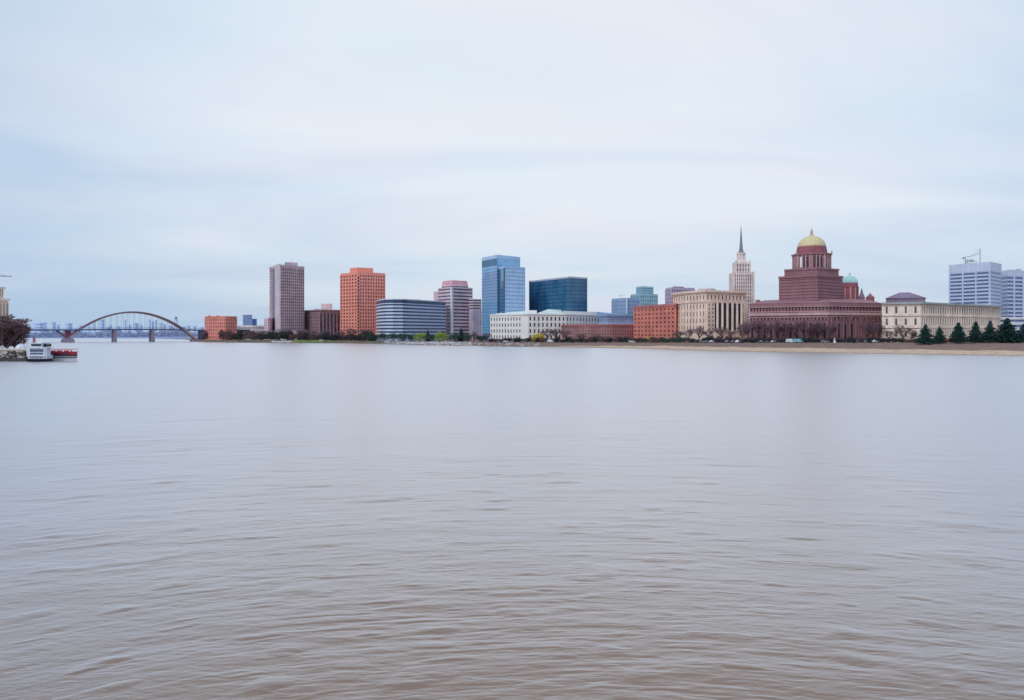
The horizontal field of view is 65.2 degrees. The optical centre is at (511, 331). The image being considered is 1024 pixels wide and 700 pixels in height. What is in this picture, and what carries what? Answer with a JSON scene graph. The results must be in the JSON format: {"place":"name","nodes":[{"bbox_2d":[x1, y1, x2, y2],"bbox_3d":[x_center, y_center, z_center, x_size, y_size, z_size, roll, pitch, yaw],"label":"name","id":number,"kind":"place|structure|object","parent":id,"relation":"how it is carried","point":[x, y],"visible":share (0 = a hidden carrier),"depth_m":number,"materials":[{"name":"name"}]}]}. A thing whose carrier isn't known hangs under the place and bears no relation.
{"place":"outdoors","nodes":[
{"label":"outdoors","id":0,"kind":"place"},
{"bbox_2d":[0,341,25,356],"bbox_3d":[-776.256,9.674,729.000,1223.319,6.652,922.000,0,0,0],"label":"quay","id":1,"kind":"structure","parent":0,"point":[3,352],"depth_m":270.77,"materials":[{"name":"stone"}]},
{"bbox_2d":[0,287,9,345],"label":"stone tower","id":2,"kind":"structure","parent":1,"relation":"on","point":[4,306],"depth_m":337.52,"materials":[{"name":"beige stone"}]},
{"bbox_2d":[0,315,26,345],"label":"bare tree","id":3,"kind":"object","parent":1,"relation":"on","point":[5,324],"visible":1,"depth_m":294.27,"materials":[{"name":"brown plant"}]},
{"bbox_2d":[0,348,26,357],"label":"quay coping","id":4,"kind":"object","parent":1,"relation":"on","point":[13,354],"visible":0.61,"depth_m":270.60,"materials":[{"name":"stone"}]},
{"bbox_2d":[3,329,29,347],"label":"thicket","id":5,"kind":"object","parent":1,"relation":"on","point":[6,340],"visible":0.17,"depth_m":309.24,"materials":[{"name":"brown plant"}]},
{"bbox_2d":[4,336,28,346],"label":"thicket","id":6,"kind":"object","parent":1,"relation":"on","point":[22,339],"visible":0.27,"depth_m":312.15,"materials":[{"name":"brown plant"}]},
{"bbox_2d":[4,318,30,347],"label":"bare tree","id":7,"kind":"object","parent":1,"relation":"on","point":[19,329],"visible":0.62,"depth_m":300.50,"materials":[{"name":"brown plant"}]},
{"bbox_2d":[4,314,31,345],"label":"bare tree","id":8,"kind":"object","parent":1,"relation":"on","point":[12,316],"visible":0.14,"depth_m":321.74,"materials":[{"name":"brown plant"}]},
{"bbox_2d":[7,327,30,345],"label":"bare tree","id":9,"kind":"object","parent":1,"relation":"on","point":[9,332],"visible":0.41,"depth_m":305.01,"materials":[{"name":"brown plant"}]},
{"bbox_2d":[15,343,27,349],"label":"tarpaulin heap","id":10,"kind":"object","parent":1,"relation":"on","point":[20,346],"visible":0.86,"depth_m":274.82,"materials":[{"name":"white fabric"}]},
{"bbox_2d":[32,322,46,332],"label":"distant building","id":11,"kind":"structure","parent":0,"point":[36,325],"depth_m":1637.65,"materials":[{"name":"blue concrete"}]},
{"bbox_2d":[100,319,103,331],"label":"distant building","id":12,"kind":"structure","parent":0,"point":[101,323],"depth_m":1531.99,"materials":[{"name":"blue concrete"}]},
{"bbox_2d":[133,323,138,332],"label":"distant building","id":13,"kind":"structure","parent":0,"point":[135,325],"depth_m":1817.76,"materials":[{"name":"blue concrete"}]},
{"bbox_2d":[243,315,256,324],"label":"navy office tower","id":14,"kind":"structure","parent":0,"point":[248,320],"depth_m":1104.97,"materials":[{"name":"blue glass"}]},
{"bbox_2d":[304,304,339,339],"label":"brown office building","id":15,"kind":"structure","parent":0,"point":[326,316],"depth_m":803.22,"materials":[{"name":"stone"}]},
{"bbox_2d":[331,314,332,335],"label":"window","id":16,"kind":"structure","parent":15,"relation":"in","point":[331,314],"depth_m":802.28,"materials":[{"name":"black glass"}]},
{"bbox_2d":[334,314,335,334],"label":"window","id":17,"kind":"structure","parent":15,"relation":"in","point":[334,314],"depth_m":804.83,"materials":[{"name":"black glass"}]},
{"bbox_2d":[340,267,384,339],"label":"orange tower","id":18,"kind":"structure","parent":0,"point":[362,290],"depth_m":781.59,"materials":[{"name":"brick"}]},
{"bbox_2d":[341,275,383,333],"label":"window","id":19,"kind":"structure","parent":18,"relation":"in","point":[360,275],"depth_m":779.69,"materials":[{"name":"black glass"}]},
{"bbox_2d":[376,299,445,340],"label":"curved office building","id":20,"kind":"structure","parent":0,"point":[406,316],"depth_m":718.45,"materials":[{"name":"grey glass"}]},
{"bbox_2d":[434,280,481,339],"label":"stepped office tower","id":21,"kind":"structure","parent":0,"point":[463,310],"depth_m":783.68,"materials":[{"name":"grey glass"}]},
{"bbox_2d":[0,338,1023,699],"bbox_3d":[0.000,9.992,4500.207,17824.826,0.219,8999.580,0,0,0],"label":"water","id":22,"kind":"structure","parent":0,"point":[198,520],"depth_m":41.32,"materials":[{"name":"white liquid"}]},
{"bbox_2d":[0,351,27,360],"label":"riprap","id":23,"kind":"object","parent":22,"relation":"in","point":[9,358],"visible":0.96,"depth_m":270.14,"materials":[{"name":"stone"}]},
{"bbox_2d":[27,337,53,361],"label":"white riverboat","id":24,"kind":"object","parent":22,"relation":"on","point":[40,351],"visible":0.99,"depth_m":266.10,"materials":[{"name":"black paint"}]},
{"bbox_2d":[51,349,78,360],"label":"red excursion boat","id":25,"kind":"object","parent":22,"relation":"on","point":[64,354],"visible":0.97,"depth_m":271.50,"materials":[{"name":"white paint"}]},
{"bbox_2d":[33,311,249,341],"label":"arch bridge","id":26,"kind":"structure","parent":22,"relation":"on","point":[68,335],"depth_m":767.87,"materials":[{"name":"paint"}]},
{"bbox_2d":[0,0,1023,331],"label":"sky","id":27,"kind":"structure","parent":0,"point":[158,157],"materials":[{"name":"white"}]},
{"bbox_2d":[28,332,1023,355],"bbox_3d":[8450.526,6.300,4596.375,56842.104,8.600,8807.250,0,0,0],"label":"ground","id":28,"kind":"structure","parent":0,"point":[991,348],"depth_m":405.88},
{"bbox_2d":[26,327,197,336],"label":"woods","id":29,"kind":"object","parent":28,"relation":"on","point":[120,333],"visible":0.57,"depth_m":1226.97,"materials":[{"name":"blue plant"}]},
{"bbox_2d":[205,315,236,339],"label":"orange brick warehouse","id":30,"kind":"structure","parent":28,"relation":"on","point":[215,325],"depth_m":780.79,"materials":[{"name":"orange brick"}]},
{"bbox_2d":[223,331,231,339],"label":"bush","id":31,"kind":"object","parent":28,"relation":"on","point":[226,334],"visible":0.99,"depth_m":769.94,"materials":[{"name":"plant"}]},
{"bbox_2d":[236,329,243,339],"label":"bush","id":32,"kind":"object","parent":28,"relation":"on","point":[239,333],"visible":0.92,"depth_m":759.41,"materials":[{"name":"green plant"}]},
{"bbox_2d":[242,330,253,339],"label":"bush","id":33,"kind":"object","parent":28,"relation":"on","point":[246,335],"visible":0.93,"depth_m":757.52,"materials":[{"name":"grey plant"}]},
{"bbox_2d":[237,325,263,333],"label":"white low rise","id":34,"kind":"structure","parent":28,"relation":"on","point":[257,328],"depth_m":828.12,"materials":[{"name":"concrete"}]},
{"bbox_2d":[259,334,267,339],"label":"bush","id":35,"kind":"object","parent":28,"relation":"on","point":[262,336],"visible":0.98,"depth_m":748.03,"materials":[{"name":"plant"}]},
{"bbox_2d":[264,318,271,339],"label":"pink building","id":36,"kind":"structure","parent":28,"relation":"on","point":[267,324],"depth_m":794.78,"materials":[{"name":"paint"}]},
{"bbox_2d":[274,332,285,339],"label":"bush","id":37,"kind":"object","parent":28,"relation":"on","point":[278,336],"visible":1,"depth_m":741.85,"materials":[{"name":"green plant"}]},
{"bbox_2d":[269,262,303,339],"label":"office tower","id":38,"kind":"structure","parent":28,"relation":"on","point":[286,295],"depth_m":795.49,"materials":[{"name":"grey concrete"}]},
{"bbox_2d":[283,269,303,334],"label":"window","id":39,"kind":"structure","parent":38,"relation":"in","point":[283,269],"depth_m":797.01,"materials":[{"name":"black glass"}]},
{"bbox_2d":[288,333,299,339],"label":"bush","id":40,"kind":"object","parent":28,"relation":"on","point":[295,336],"visible":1,"depth_m":737.44,"materials":[{"name":"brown plant"}]},
{"bbox_2d":[204,340,395,343],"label":"grass","id":41,"kind":"structure","parent":28,"relation":"on","point":[300,341],"depth_m":720.77,"materials":[{"name":"green plant"}]},
{"bbox_2d":[292,329,308,339],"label":"bare tree","id":42,"kind":"object","parent":28,"relation":"on","point":[303,332],"visible":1,"depth_m":738.90,"materials":[{"name":"brown plant"}]},
{"bbox_2d":[293,340,323,342],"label":"grass","id":43,"kind":"structure","parent":28,"relation":"on","point":[310,341],"depth_m":706.61,"materials":[{"name":"green plant"}]},
{"bbox_2d":[320,331,329,339],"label":"bush","id":44,"kind":"object","parent":28,"relation":"on","point":[324,336],"visible":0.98,"depth_m":727.82,"materials":[{"name":"green plant"}]},
{"bbox_2d":[346,328,357,340],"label":"bare tree","id":45,"kind":"object","parent":28,"relation":"on","point":[348,331],"visible":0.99,"depth_m":720.72,"materials":[{"name":"brown plant"}]},
{"bbox_2d":[360,330,373,340],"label":"leafy shrub","id":46,"kind":"object","parent":28,"relation":"on","point":[365,333],"visible":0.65,"depth_m":700.62,"materials":[{"name":"green plant"}]},
{"bbox_2d":[377,333,389,340],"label":"leafy shrub","id":47,"kind":"object","parent":28,"relation":"on","point":[382,336],"visible":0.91,"depth_m":683.30,"materials":[{"name":"green plant"}]},
{"bbox_2d":[387,332,397,340],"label":"leafy shrub","id":48,"kind":"object","parent":28,"relation":"on","point":[393,335],"visible":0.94,"depth_m":670.30,"materials":[{"name":"green plant"}]},
{"bbox_2d":[398,333,407,341],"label":"leafy shrub","id":49,"kind":"object","parent":28,"relation":"on","point":[402,336],"visible":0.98,"depth_m":653.08,"materials":[{"name":"green plant"}]},
{"bbox_2d":[406,333,415,341],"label":"leafy shrub","id":50,"kind":"object","parent":28,"relation":"on","point":[408,336],"visible":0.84,"depth_m":646.38,"materials":[{"name":"green plant"}]},
{"bbox_2d":[413,333,426,341],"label":"leafy shrub","id":51,"kind":"object","parent":28,"relation":"on","point":[421,335],"visible":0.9,"depth_m":635.33,"materials":[{"name":"green plant"}]},
{"bbox_2d":[384,341,471,344],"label":"riprap","id":52,"kind":"object","parent":28,"relation":"on","point":[434,343],"visible":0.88,"depth_m":606.20,"materials":[{"name":"stone"}]},
{"bbox_2d":[423,333,435,340],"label":"leafy shrub","id":53,"kind":"object","parent":28,"relation":"on","point":[433,337],"visible":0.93,"depth_m":628.70,"materials":[{"name":"green plant"}]},
{"bbox_2d":[435,331,448,341],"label":"leafy shrub","id":54,"kind":"object","parent":28,"relation":"on","point":[439,335],"visible":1,"depth_m":623.24,"materials":[{"name":"green plant"}]},
{"bbox_2d":[448,332,461,341],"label":"leafy shrub","id":55,"kind":"object","parent":28,"relation":"on","point":[454,337],"visible":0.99,"depth_m":611.34,"materials":[{"name":"green plant"}]},
{"bbox_2d":[457,328,463,341],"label":"conifer tree","id":56,"kind":"object","parent":28,"relation":"on","point":[461,333],"visible":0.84,"depth_m":612.96,"materials":[{"name":"green plant"}]},
{"bbox_2d":[462,333,471,341],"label":"leafy shrub","id":57,"kind":"object","parent":28,"relation":"on","point":[467,337],"visible":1,"depth_m":601.90,"materials":[{"name":"green plant"}]},
{"bbox_2d":[474,334,487,341],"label":"leafy shrub","id":58,"kind":"object","parent":28,"relation":"on","point":[480,338],"visible":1,"depth_m":596.72,"materials":[{"name":"green plant"}]},
{"bbox_2d":[482,255,524,339],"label":"blue glass tower","id":59,"kind":"structure","parent":28,"relation":"on","point":[503,283],"depth_m":694.88,"materials":[{"name":"blue glass"}]},
{"bbox_2d":[470,342,537,346],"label":"riprap","id":60,"kind":"object","parent":28,"relation":"on","point":[504,344],"visible":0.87,"depth_m":555.22,"materials":[{"name":"stone"}]},
{"bbox_2d":[531,333,543,341],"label":"leafy shrub","id":61,"kind":"object","parent":28,"relation":"on","point":[539,335],"visible":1,"depth_m":568.25,"materials":[{"name":"yellow plant"}]},
{"bbox_2d":[490,309,598,340],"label":"white stone building","id":62,"kind":"structure","parent":28,"relation":"on","point":[520,324],"depth_m":647.49,"materials":[{"name":"stone"}]},
{"bbox_2d":[538,329,555,338],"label":"bare tree","id":63,"kind":"object","parent":28,"relation":"on","point":[543,333],"visible":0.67,"depth_m":574.90,"materials":[{"name":"brown plant"}]},
{"bbox_2d":[548,329,564,342],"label":"bare tree","id":64,"kind":"object","parent":28,"relation":"on","point":[553,332],"visible":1,"depth_m":561.34,"materials":[{"name":"brown plant"}]},
{"bbox_2d":[529,276,586,312],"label":"dark glass building","id":65,"kind":"structure","parent":28,"relation":"on","point":[568,293],"depth_m":686.34,"materials":[{"name":"blue glass"}]},
{"bbox_2d":[561,324,633,338],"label":"brown brick building","id":66,"kind":"structure","parent":28,"relation":"on","point":[613,330],"depth_m":605.53,"materials":[{"name":"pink brick"}]},
{"bbox_2d":[597,312,633,323],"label":"blue roofed hall","id":67,"kind":"structure","parent":28,"relation":"on","point":[610,318],"depth_m":623.86,"materials":[{"name":"glass"}]},
{"bbox_2d":[611,297,638,323],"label":"glass office block","id":68,"kind":"structure","parent":28,"relation":"on","point":[622,305],"depth_m":678.00,"materials":[{"name":"blue glass"}]},
{"bbox_2d":[633,303,677,341],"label":"red brick building","id":69,"kind":"structure","parent":28,"relation":"on","point":[659,320],"depth_m":554.87,"materials":[{"name":"red brick"}]},
{"bbox_2d":[673,331,684,337],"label":"bare tree","id":70,"kind":"object","parent":28,"relation":"on","point":[680,333],"visible":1,"depth_m":500.22,"materials":[{"name":"brown plant"}]},
{"bbox_2d":[665,286,694,303],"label":"grey office block","id":71,"kind":"structure","parent":28,"relation":"on","point":[669,296],"depth_m":619.70,"materials":[{"name":"grey concrete"}]},
{"bbox_2d":[684,329,693,337],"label":"bare tree","id":72,"kind":"object","parent":28,"relation":"on","point":[691,332],"visible":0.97,"depth_m":493.80,"materials":[{"name":"brown plant"}]},
{"bbox_2d":[693,326,706,342],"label":"bare tree","id":73,"kind":"object","parent":28,"relation":"on","point":[700,330],"visible":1,"depth_m":478.72,"materials":[{"name":"brown plant"}]},
{"bbox_2d":[671,288,746,341],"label":"colonnaded building","id":74,"kind":"structure","parent":28,"relation":"on","point":[709,308],"depth_m":507.11,"materials":[{"name":"beige stone"}]},
{"bbox_2d":[712,327,729,337],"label":"bare tree","id":75,"kind":"object","parent":28,"relation":"on","point":[716,330],"visible":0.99,"depth_m":462.23,"materials":[{"name":"brown plant"}]},
{"bbox_2d":[729,230,754,337],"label":"spired tower","id":76,"kind":"structure","parent":28,"relation":"on","point":[741,277],"depth_m":559.92,"materials":[{"name":"stone"}]},
{"bbox_2d":[746,275,750,334],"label":"window","id":77,"kind":"structure","parent":76,"relation":"in","point":[746,275],"depth_m":559.95,"materials":[{"name":"glass"}]},
{"bbox_2d":[735,324,751,342],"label":"bare tree","id":78,"kind":"object","parent":28,"relation":"on","point":[740,330],"visible":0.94,"depth_m":456.10,"materials":[{"name":"brown plant"}]},
{"bbox_2d":[738,320,751,336],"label":"bare tree","id":79,"kind":"object","parent":28,"relation":"on","point":[747,326],"visible":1,"depth_m":455.07,"materials":[{"name":"brown plant"}]},
{"bbox_2d":[750,320,765,337],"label":"bare tree","id":80,"kind":"object","parent":28,"relation":"on","point":[759,326],"visible":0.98,"depth_m":456.79,"materials":[{"name":"brown plant"}]},
{"bbox_2d":[761,323,770,337],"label":"bare tree","id":81,"kind":"object","parent":28,"relation":"on","point":[768,329],"visible":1,"depth_m":449.56,"materials":[{"name":"brown plant"}]},
{"bbox_2d":[771,319,782,337],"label":"bare tree","id":82,"kind":"object","parent":28,"relation":"on","point":[775,327],"visible":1,"depth_m":449.10,"materials":[{"name":"brown plant"}]},
{"bbox_2d":[778,323,790,336],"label":"bare tree","id":83,"kind":"object","parent":28,"relation":"on","point":[784,327],"visible":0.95,"depth_m":448.34,"materials":[{"name":"brown plant"}]},
{"bbox_2d":[785,323,799,338],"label":"bare tree","id":84,"kind":"object","parent":28,"relation":"on","point":[792,327],"visible":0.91,"depth_m":444.18,"materials":[{"name":"brown plant"}]},
{"bbox_2d":[794,320,809,342],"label":"bare tree","id":85,"kind":"object","parent":28,"relation":"on","point":[800,325],"visible":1,"depth_m":439.95,"materials":[{"name":"brown plant"}]},
{"bbox_2d":[806,323,818,338],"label":"bare tree","id":86,"kind":"object","parent":28,"relation":"on","point":[811,329],"visible":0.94,"depth_m":441.98,"materials":[{"name":"brown plant"}]},
{"bbox_2d":[811,322,827,337],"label":"bare tree","id":87,"kind":"object","parent":28,"relation":"on","point":[819,328],"visible":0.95,"depth_m":438.63,"materials":[{"name":"brown plant"}]},
{"bbox_2d":[820,323,838,337],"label":"bare tree","id":88,"kind":"object","parent":28,"relation":"on","point":[833,327],"visible":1,"depth_m":433.20,"materials":[{"name":"brown plant"}]},
{"bbox_2d":[858,323,874,337],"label":"bare tree","id":89,"kind":"object","parent":28,"relation":"on","point":[866,330],"visible":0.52,"depth_m":425.05,"materials":[{"name":"brown plant"}]},
{"bbox_2d":[862,319,885,336],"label":"bare tree","id":90,"kind":"object","parent":28,"relation":"on","point":[871,329],"visible":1,"depth_m":418.71,"materials":[{"name":"brown plant"}]},
{"bbox_2d":[880,330,897,338],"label":"bare tree","id":91,"kind":"object","parent":28,"relation":"on","point":[888,332],"visible":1,"depth_m":413.07,"materials":[{"name":"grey plant"}]},
{"bbox_2d":[894,325,913,338],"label":"bare tree","id":92,"kind":"object","parent":28,"relation":"on","point":[900,330],"visible":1,"depth_m":412.17,"materials":[{"name":"brown plant"}]},
{"bbox_2d":[914,324,937,343],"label":"conifer tree","id":93,"kind":"object","parent":28,"relation":"on","point":[924,337],"visible":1,"depth_m":382.65,"materials":[{"name":"green plant"}]},
{"bbox_2d":[933,326,947,343],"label":"conifer tree","id":94,"kind":"object","parent":28,"relation":"on","point":[941,337],"visible":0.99,"depth_m":383.17,"materials":[{"name":"green plant"}]},
{"bbox_2d":[948,322,969,343],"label":"conifer tree","id":95,"kind":"object","parent":28,"relation":"on","point":[958,334],"visible":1,"depth_m":380.86,"materials":[{"name":"green plant"}]},
{"bbox_2d":[949,262,1001,316],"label":"white office tower","id":96,"kind":"structure","parent":28,"relation":"on","point":[976,283],"depth_m":541.16,"materials":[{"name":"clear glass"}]},
{"bbox_2d":[965,321,986,342],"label":"conifer tree","id":97,"kind":"object","parent":28,"relation":"on","point":[975,333],"visible":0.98,"depth_m":379.93,"materials":[{"name":"green plant"}]},
{"bbox_2d":[976,320,1002,342],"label":"conifer tree","id":98,"kind":"object","parent":28,"relation":"on","point":[989,328],"visible":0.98,"depth_m":377.60,"materials":[{"name":"green plant"}]},
{"bbox_2d":[984,318,1023,342],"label":"conifer tree","id":99,"kind":"object","parent":28,"relation":"on","point":[1005,332],"visible":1,"depth_m":373.88,"materials":[{"name":"green plant"}]},
{"bbox_2d":[1016,324,1023,339],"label":"conifer tree","id":100,"kind":"object","parent":28,"relation":"on","point":[1020,336],"visible":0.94,"depth_m":373.45,"materials":[{"name":"green plant"}]},
{"bbox_2d":[630,286,657,305],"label":"teal office tower","id":101,"kind":"structure","parent":0,"point":[645,295],"depth_m":725.26,"materials":[{"name":"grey glass"}]},
{"bbox_2d":[749,228,881,338],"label":"domed building","id":102,"kind":"structure","parent":0,"point":[815,287],"depth_m":455.65,"materials":[{"name":"red stone"}]},
{"bbox_2d":[882,292,1002,339],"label":"tan stone building","id":103,"kind":"structure","parent":0,"point":[914,312],"depth_m":427.14,"materials":[{"name":"beige stone"}]},
{"bbox_2d":[1000,317,1023,335],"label":"white building","id":104,"kind":"structure","parent":0,"point":[1018,321],"depth_m":499.71,"materials":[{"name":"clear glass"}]},
{"bbox_2d":[1001,269,1023,316],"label":"white office tower","id":105,"kind":"structure","parent":0,"point":[1012,292],"depth_m":578.73,"materials":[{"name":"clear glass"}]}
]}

